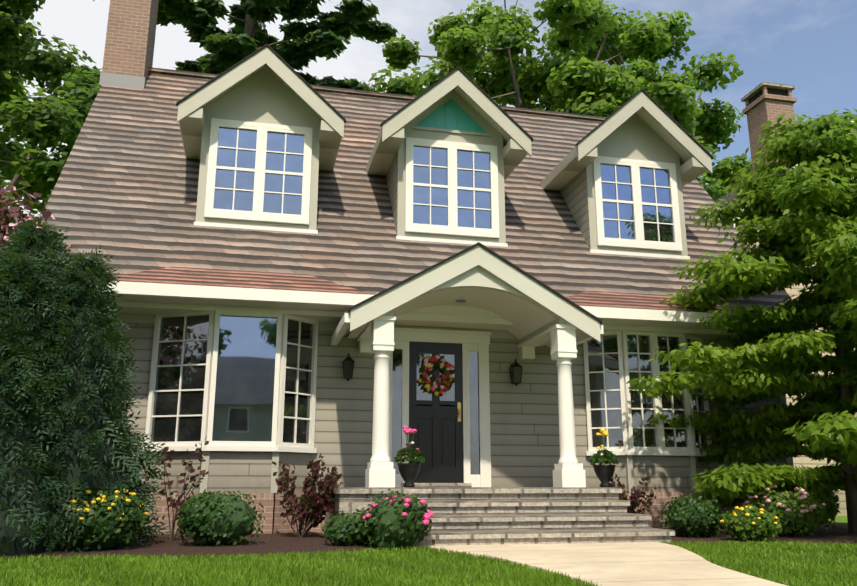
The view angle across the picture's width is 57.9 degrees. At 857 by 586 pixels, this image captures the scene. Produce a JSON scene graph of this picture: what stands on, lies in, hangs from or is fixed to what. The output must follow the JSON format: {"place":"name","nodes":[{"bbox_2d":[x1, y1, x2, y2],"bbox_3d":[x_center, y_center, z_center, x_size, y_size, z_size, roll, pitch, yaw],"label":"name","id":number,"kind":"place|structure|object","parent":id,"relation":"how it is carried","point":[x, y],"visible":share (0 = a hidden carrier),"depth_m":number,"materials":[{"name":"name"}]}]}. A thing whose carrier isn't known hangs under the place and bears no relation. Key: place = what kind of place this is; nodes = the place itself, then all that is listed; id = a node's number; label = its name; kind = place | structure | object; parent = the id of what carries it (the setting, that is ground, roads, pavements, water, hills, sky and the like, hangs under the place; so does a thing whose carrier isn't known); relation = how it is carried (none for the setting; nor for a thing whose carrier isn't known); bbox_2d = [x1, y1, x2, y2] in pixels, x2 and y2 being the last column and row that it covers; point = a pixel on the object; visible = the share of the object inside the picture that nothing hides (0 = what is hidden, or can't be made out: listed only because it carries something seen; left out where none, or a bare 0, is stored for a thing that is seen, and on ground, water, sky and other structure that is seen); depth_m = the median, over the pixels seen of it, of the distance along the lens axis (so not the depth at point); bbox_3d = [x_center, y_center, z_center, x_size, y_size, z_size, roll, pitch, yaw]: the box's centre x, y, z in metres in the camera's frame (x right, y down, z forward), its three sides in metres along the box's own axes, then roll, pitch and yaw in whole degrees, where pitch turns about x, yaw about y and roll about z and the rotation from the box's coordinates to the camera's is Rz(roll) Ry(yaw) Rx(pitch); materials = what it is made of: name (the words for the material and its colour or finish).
{"place":"outdoors","nodes":[
{"label":"outdoors","id":0,"kind":"place"},
{"bbox_2d":[0,540,856,585],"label":"grass","id":1,"kind":"structure","parent":0,"point":[783,563],"depth_m":5.88,"materials":[{"name":"green plant"}]},
{"bbox_2d":[0,0,856,216],"label":"sky","id":2,"kind":"structure","parent":0,"point":[810,46],"materials":[{"name":"blue"}]},
{"bbox_2d":[1,516,856,584],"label":"lawn","id":3,"kind":"structure","parent":0,"point":[840,519],"depth_m":14.38,"materials":[{"name":"green plant"}]},
{"bbox_2d":[0,69,67,213],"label":"tree","id":4,"kind":"object","parent":3,"relation":"on","point":[10,85],"visible":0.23,"depth_m":25.96,"materials":[{"name":"green plant"}]},
{"bbox_2d":[0,0,100,230],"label":"tree","id":5,"kind":"object","parent":3,"relation":"on","point":[48,119],"visible":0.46,"depth_m":19.73,"materials":[{"name":"green plant"}]},
{"bbox_2d":[0,531,386,560],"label":"mulch bed","id":6,"kind":"object","parent":3,"relation":"on","point":[275,543],"visible":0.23,"depth_m":7.81,"materials":[{"name":"brown soil"}]},
{"bbox_2d":[0,178,72,262],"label":"tree","id":7,"kind":"object","parent":6,"relation":"on","point":[6,202],"visible":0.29,"depth_m":9.86,"materials":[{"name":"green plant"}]},
{"bbox_2d":[0,215,170,555],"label":"evergreen shrub","id":8,"kind":"object","parent":6,"relation":"on","point":[63,387],"visible":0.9,"depth_m":7.89,"materials":[{"name":"green plant"}]},
{"bbox_2d":[59,486,148,551],"bbox_3d":[-3.237,2.270,7.656,0.894,0.714,0.886,3,-14,-12],"label":"yellow shrub","id":9,"kind":"object","parent":6,"relation":"on","point":[128,513],"visible":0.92,"depth_m":7.46,"materials":[{"name":"green plant"}]},
{"bbox_2d":[151,436,208,540],"bbox_3d":[-2.869,2.250,8.902,0.636,1.218,0.389,-1,-14,3],"label":"shrub","id":10,"kind":"object","parent":6,"relation":"on","point":[178,502],"visible":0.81,"depth_m":8.89,"materials":[{"name":"brown plant"}]},
{"bbox_2d":[176,488,264,546],"bbox_3d":[-2.233,2.449,8.323,0.939,0.690,1.006,3,-14,-12],"label":"boxwood","id":11,"kind":"object","parent":6,"relation":"on","point":[217,518],"visible":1,"depth_m":8.04,"materials":[{"name":"green plant"}]},
{"bbox_2d":[141,451,310,533],"bbox_3d":[-2.677,1.746,10.573,2.238,2.995,0.465,3,-14,-12],"label":"bay","id":12,"kind":"object","parent":6,"relation":"on","point":[246,472],"visible":0.12,"depth_m":10.25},
{"bbox_2d":[141,445,316,492],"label":"bay trim","id":13,"kind":"structure","parent":12,"relation":"attached to","point":[274,450],"depth_m":10.27,"materials":[{"name":"white wood"}]},
{"bbox_2d":[272,453,342,536],"bbox_3d":[-1.503,2.520,9.593,0.878,1.034,0.926,3,-14,-12],"label":"purple shrub","id":14,"kind":"object","parent":6,"relation":"on","point":[312,510],"visible":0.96,"depth_m":9.43,"materials":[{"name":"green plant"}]},
{"bbox_2d":[321,509,369,545],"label":"shrub","id":15,"kind":"object","parent":6,"relation":"on","point":[342,530],"visible":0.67,"depth_m":8.02,"materials":[{"name":"green plant"}]},
{"bbox_2d":[358,488,433,549],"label":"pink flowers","id":16,"kind":"object","parent":6,"relation":"on","point":[396,520],"visible":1,"depth_m":7.76,"materials":[{"name":"green plant"}]},
{"bbox_2d":[0,0,399,156],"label":"pine","id":17,"kind":"object","parent":3,"relation":"on","point":[324,36],"visible":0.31,"depth_m":27.69,"materials":[{"name":"green plant"}]},
{"bbox_2d":[136,492,742,533],"bbox_3d":[-0.559,4.065,14.822,11.470,0.550,7.870,3,-14,-12],"label":"foundation","id":18,"kind":"object","parent":3,"relation":"on","point":[320,525],"depth_m":10.69,"materials":[{"name":"brick"}]},
{"bbox_2d":[104,323,785,491],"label":"house walls","id":19,"kind":"structure","parent":18,"relation":"on","point":[524,432],"depth_m":11.50,"materials":[{"name":"beige wood"}]},
{"bbox_2d":[342,353,354,380],"bbox_3d":[-1.160,1.069,11.197,0.160,0.430,0.210,3,-14,-12],"label":"lantern","id":20,"kind":"object","parent":19,"relation":"attached to","point":[348,362],"visible":1,"depth_m":11.11,"materials":[{"name":"black metal"}]},
{"bbox_2d":[41,67,791,309],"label":"roof","id":21,"kind":"structure","parent":19,"relation":"on","point":[125,192],"depth_m":12.84,"materials":[{"name":"brown wood"}]},
{"bbox_2d":[99,0,158,88],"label":"chimney","id":22,"kind":"object","parent":21,"relation":"on","point":[129,45],"visible":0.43,"depth_m":15.31,"materials":[{"name":"brick"}]},
{"bbox_2d":[176,44,345,233],"bbox_3d":[-2.869,-2.192,13.258,2.580,2.985,2.753,3,-14,-12],"label":"dormer","id":23,"kind":"object","parent":21,"relation":"on","point":[266,83],"visible":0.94,"depth_m":12.32,"materials":[{"name":"beige wood"}]},
{"bbox_2d":[366,67,532,246],"bbox_3d":[0.194,-2.025,13.928,2.580,2.985,2.753,3,-14,-12],"label":"dormer","id":24,"kind":"object","parent":21,"relation":"on","point":[457,104],"visible":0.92,"depth_m":13.00,"materials":[{"name":"beige wood"}]},
{"bbox_2d":[103,301,813,348],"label":"soffit","id":25,"kind":"structure","parent":21,"relation":"attached to","point":[453,317],"depth_m":11.33,"materials":[{"name":"beige wood"}]},
{"bbox_2d":[102,267,373,311],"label":"bay roof","id":26,"kind":"structure","parent":25,"relation":"on","point":[198,286],"depth_m":10.48,"materials":[{"name":"red"}]},
{"bbox_2d":[566,291,750,329],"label":"bay roof","id":27,"kind":"structure","parent":25,"relation":"on","point":[619,308],"depth_m":11.74,"materials":[{"name":"red"}]},
{"bbox_2d":[540,89,713,258],"bbox_3d":[3.472,-1.846,14.646,2.580,2.985,2.753,3,-14,-12],"label":"dormer","id":28,"kind":"object","parent":21,"relation":"on","point":[641,124],"visible":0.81,"depth_m":13.72,"materials":[{"name":"beige wood"}]},
{"bbox_2d":[144,118,711,451],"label":"window frames","id":29,"kind":"structure","parent":19,"relation":"attached to","point":[256,213],"depth_m":12.11,"materials":[{"name":"white wood"}]},
{"bbox_2d":[151,127,706,474],"bbox_3d":[0.333,0.051,11.982,8.400,5.366,0.953,3,-14,-12],"label":"window glass","id":30,"kind":"object","parent":29,"relation":"in","point":[244,396],"visible":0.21,"depth_m":11.81,"materials":[{"name":"glass"}]},
{"bbox_2d":[409,341,463,482],"bbox_3d":[0.106,2.074,11.343,0.820,2.730,0.077,3,-14,-12],"label":"front door","id":31,"kind":"structure","parent":19,"relation":"attached to","point":[435,422],"depth_m":11.38,"materials":[{"name":"black paint"}]},
{"bbox_2d":[418,355,454,395],"bbox_3d":[0.123,1.220,11.491,0.569,0.615,0.134,3,-14,-12],"label":"wreath","id":32,"kind":"object","parent":31,"relation":"attached to","point":[431,385],"visible":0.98,"depth_m":11.46,"materials":[{"name":"multicoloured plant"}]},
{"bbox_2d":[389,328,490,486],"bbox_3d":[0.114,1.673,11.407,1.720,2.300,0.090,3,-14,-12],"label":"door surround","id":33,"kind":"object","parent":19,"relation":"attached to","point":[475,341],"visible":0.75,"depth_m":11.50,"materials":[{"name":"white wood"}]},
{"bbox_2d":[509,359,522,385],"bbox_3d":[1.317,1.204,11.740,0.160,0.430,0.210,3,-14,-12],"label":"lantern","id":34,"kind":"object","parent":19,"relation":"attached to","point":[515,368],"visible":1,"depth_m":11.66,"materials":[{"name":"black metal"}]},
{"bbox_2d":[586,450,708,491],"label":"bay trim","id":35,"kind":"structure","parent":19,"relation":"attached to","point":[628,454],"depth_m":11.64,"materials":[{"name":"white wood"}]},
{"bbox_2d":[779,394,793,466],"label":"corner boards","id":36,"kind":"object","parent":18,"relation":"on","point":[782,401],"depth_m":12.64,"materials":[{"name":"beige wood"}]},
{"bbox_2d":[323,487,674,546],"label":"porch steps","id":37,"kind":"structure","parent":3,"relation":"on","point":[501,515],"depth_m":9.01,"materials":[{"name":"stone"}]},
{"bbox_2d":[365,316,395,486],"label":"column","id":38,"kind":"structure","parent":37,"relation":"on","point":[379,471],"depth_m":9.66,"materials":[{"name":"white wood"}]},
{"bbox_2d":[331,242,603,359],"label":"porch roof","id":39,"kind":"structure","parent":38,"relation":"on","point":[532,309],"depth_m":10.35,"materials":[{"name":"beige wood"}]},
{"bbox_2d":[394,426,424,486],"bbox_3d":[-0.237,2.033,9.655,0.399,0.754,0.401,3,-14,-12],"label":"pot","id":40,"kind":"object","parent":37,"relation":"on","point":[409,471],"visible":1,"depth_m":9.54,"materials":[{"name":"black ceramic"}]},
{"bbox_2d":[548,324,585,486],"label":"column","id":41,"kind":"structure","parent":37,"relation":"on","point":[568,471],"depth_m":10.20,"materials":[{"name":"white wood"}]},
{"bbox_2d":[590,428,618,486],"bbox_3d":[2.338,2.191,10.338,0.401,0.777,0.402,3,-14,-12],"label":"pot","id":42,"kind":"object","parent":37,"relation":"on","point":[604,473],"visible":1,"depth_m":10.23,"materials":[{"name":"black ceramic"}]},
{"bbox_2d":[367,0,690,116],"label":"tree","id":43,"kind":"object","parent":3,"relation":"on","point":[591,90],"visible":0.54,"depth_m":27.51,"materials":[{"name":"green plant"}]},
{"bbox_2d":[423,542,786,585],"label":"walkway","id":44,"kind":"structure","parent":3,"relation":"on","point":[635,564],"depth_m":6.33,"materials":[{"name":"concrete"}]},
{"bbox_2d":[505,5,745,200],"bbox_3d":[7.788,-2.335,32.206,10.646,21.452,10.390,-11,-18,38],"label":"tree","id":45,"kind":"object","parent":3,"relation":"on","point":[696,121],"visible":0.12,"depth_m":32.24,"materials":[{"name":"green plant"}]},
{"bbox_2d":[696,131,751,199],"bbox_3d":[11.573,0.231,37.272,10.978,18.946,10.718,3,-14,-12],"label":"tree","id":46,"kind":"object","parent":3,"relation":"on","point":[743,157],"visible":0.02,"depth_m":35.74,"materials":[{"name":"green plant"}]},
{"bbox_2d":[659,523,856,543],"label":"mulch bed","id":47,"kind":"object","parent":3,"relation":"on","point":[839,533],"visible":0.17,"depth_m":9.34,"materials":[{"name":"brown soil"}]},
{"bbox_2d":[610,474,656,513],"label":"purple shrub","id":48,"kind":"object","parent":47,"relation":"on","point":[635,496],"visible":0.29,"depth_m":10.40,"materials":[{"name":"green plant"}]},
{"bbox_2d":[589,455,714,527],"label":"wall","id":49,"kind":"structure","parent":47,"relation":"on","point":[669,478],"depth_m":11.64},
{"bbox_2d":[657,493,727,537],"bbox_3d":[3.283,2.784,9.571,0.822,0.620,0.838,3,-14,-12],"label":"boxwood","id":50,"kind":"object","parent":47,"relation":"on","point":[692,517],"visible":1,"depth_m":9.35,"materials":[{"name":"green plant"}]},
{"bbox_2d":[625,108,856,532],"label":"layered tree","id":51,"kind":"object","parent":47,"relation":"on","point":[805,208],"visible":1,"depth_m":10.85,"materials":[{"name":"green plant"}]},
{"bbox_2d":[720,504,782,541],"bbox_3d":[3.691,2.665,8.858,0.646,0.486,0.669,3,-14,-12],"label":"yellow shrub","id":52,"kind":"object","parent":47,"relation":"on","point":[748,522],"visible":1,"depth_m":8.68,"materials":[{"name":"green plant"}]},
{"bbox_2d":[743,484,827,536],"bbox_3d":[4.467,2.779,9.761,0.947,0.760,0.994,3,-14,-12],"label":"pink shrub","id":53,"kind":"object","parent":47,"relation":"on","point":[797,513],"visible":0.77,"depth_m":9.48,"materials":[{"name":"green plant"}]},
{"bbox_2d":[747,481,840,532],"bbox_3d":[4.937,2.882,10.479,1.154,0.931,1.160,3,-14,-12],"label":"shrub","id":54,"kind":"object","parent":47,"relation":"on","point":[827,497],"visible":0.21,"depth_m":10.17,"materials":[{"name":"green plant"}]},
{"bbox_2d":[714,82,856,515],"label":"neighbour house","id":55,"kind":"structure","parent":0,"point":[765,102],"depth_m":19.91,"materials":[{"name":"brick"}]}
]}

